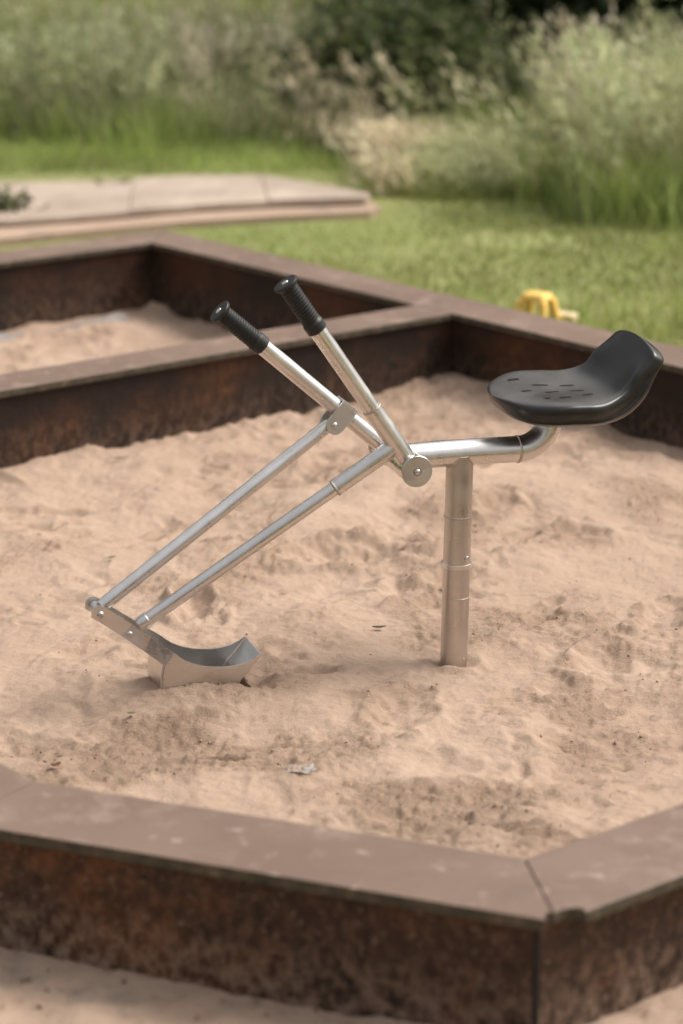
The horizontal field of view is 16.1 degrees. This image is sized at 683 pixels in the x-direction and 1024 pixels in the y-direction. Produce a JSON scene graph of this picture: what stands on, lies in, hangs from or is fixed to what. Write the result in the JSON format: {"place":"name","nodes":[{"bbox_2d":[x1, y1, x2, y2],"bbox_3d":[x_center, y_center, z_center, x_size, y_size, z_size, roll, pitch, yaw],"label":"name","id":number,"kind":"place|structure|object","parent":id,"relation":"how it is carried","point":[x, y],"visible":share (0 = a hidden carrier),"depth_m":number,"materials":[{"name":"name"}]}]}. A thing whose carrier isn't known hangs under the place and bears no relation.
{"place":"outdoors","nodes":[
{"label":"outdoors","id":0,"kind":"place"},
{"bbox_2d":[0,178,379,247],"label":"path","id":1,"kind":"structure","parent":0,"point":[38,233],"depth_m":9.66,"materials":[{"name":"beige concrete"}]},
{"bbox_2d":[0,175,369,225],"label":"stone slab edging","id":2,"kind":"object","parent":1,"relation":"on","point":[91,200],"visible":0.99,"depth_m":10.01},
{"bbox_2d":[0,184,51,212],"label":"weed","id":3,"kind":"object","parent":2,"relation":"on","point":[8,201],"visible":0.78,"depth_m":9.70,"materials":[{"name":"green plant"}]},
{"bbox_2d":[0,0,682,347],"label":"lawn ground","id":4,"kind":"structure","parent":0,"point":[347,250],"depth_m":9.39,"materials":[{"name":"green plant"}]},
{"bbox_2d":[94,178,133,183],"bbox_3d":[-0.993,-1.352,10.411,0.243,0.180,0.202,0,17,0],"label":"weed","id":5,"kind":"object","parent":4,"relation":"on","point":[101,182],"visible":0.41,"depth_m":10.38,"materials":[{"name":"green plant"}]},
{"bbox_2d":[0,230,682,1023],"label":"sandbox","id":6,"kind":"object","parent":4,"relation":"on","point":[358,924],"visible":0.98,"depth_m":3.54,"materials":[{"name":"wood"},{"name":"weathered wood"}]},
{"bbox_2d":[0,301,682,860],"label":"sand","id":7,"kind":"structure","parent":6,"relation":"in","point":[346,589],"depth_m":5.03,"materials":[{"name":"beige sand"}]},
{"bbox_2d":[50,761,60,765],"bbox_3d":[-0.506,0.446,4.279,0.021,0.006,0.013,-11,20,-33],"label":"leaf","id":8,"kind":"object","parent":7,"relation":"on","point":[56,763],"visible":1,"depth_m":4.28,"materials":[{"name":"brown plant"}]},
{"bbox_2d":[0,313,129,340],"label":"ground liner","id":9,"kind":"object","parent":7,"relation":"in","point":[119,317],"visible":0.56,"depth_m":7.94,"materials":[{"name":"beige sand"}]},
{"bbox_2d":[286,764,316,774],"bbox_3d":[-0.070,0.454,4.262,0.052,0.009,0.032,-3,17,-11],"label":"plastic wrapper","id":10,"kind":"object","parent":7,"relation":"on","point":[310,767],"visible":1,"depth_m":4.26,"materials":[{"name":"grey plastic"}]},
{"bbox_2d":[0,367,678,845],"bbox_3d":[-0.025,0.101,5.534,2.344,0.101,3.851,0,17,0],"label":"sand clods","id":11,"kind":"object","parent":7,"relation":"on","point":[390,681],"visible":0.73,"depth_m":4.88,"materials":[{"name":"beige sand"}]},
{"bbox_2d":[1,420,682,1023],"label":"plant debris","id":12,"kind":"object","parent":7,"relation":"on","point":[221,1000],"visible":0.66,"depth_m":3.46,"materials":[{"name":"brown plant"}]},
{"bbox_2d":[85,275,663,688],"bbox_3d":[0.063,-0.021,4.690,1.144,0.941,0.284,-5,17,-17],"label":"sand digger","id":13,"kind":"object","parent":7,"relation":"on","point":[611,379],"visible":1,"depth_m":4.65,"materials":[{"name":"metal"}]},
{"bbox_2d":[0,0,682,235],"bbox_3d":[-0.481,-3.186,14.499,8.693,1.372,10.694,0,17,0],"label":"tall meadow grass","id":14,"kind":"structure","parent":4,"relation":"on","point":[390,138],"depth_m":11.47,"materials":[{"name":"green plant"}]},
{"bbox_2d":[252,0,542,127],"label":"bush","id":15,"kind":"object","parent":4,"relation":"on","point":[420,33],"visible":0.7,"depth_m":12.05,"materials":[{"name":"green plant"}]},
{"bbox_2d":[306,0,627,99],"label":"tree","id":16,"kind":"object","parent":4,"relation":"on","point":[520,6],"visible":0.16,"depth_m":13.19,"materials":[{"name":"green plant"}]},
{"bbox_2d":[514,290,560,319],"bbox_3d":[0.632,-0.653,7.840,0.134,0.121,0.119,11,20,31],"label":"toy stool","id":17,"kind":"object","parent":4,"relation":"on","point":[532,297],"visible":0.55,"depth_m":7.82,"materials":[{"name":"yellow plastic"}]},
{"bbox_2d":[559,310,577,323],"bbox_3d":[0.729,-0.633,7.882,0.080,0.034,0.050,13,21,25],"label":"toy mould","id":18,"kind":"object","parent":4,"relation":"on","point":[563,314],"visible":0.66,"depth_m":7.86,"materials":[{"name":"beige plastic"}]},
{"bbox_2d":[487,0,682,102],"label":"tree","id":19,"kind":"object","parent":4,"relation":"on","point":[621,10],"visible":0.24,"depth_m":13.14,"materials":[{"name":"green plant"}]},
{"bbox_2d":[0,947,682,1023],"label":"sandy ground","id":20,"kind":"structure","parent":0,"point":[78,993],"depth_m":3.47,"materials":[{"name":"beige sand"}]}
]}

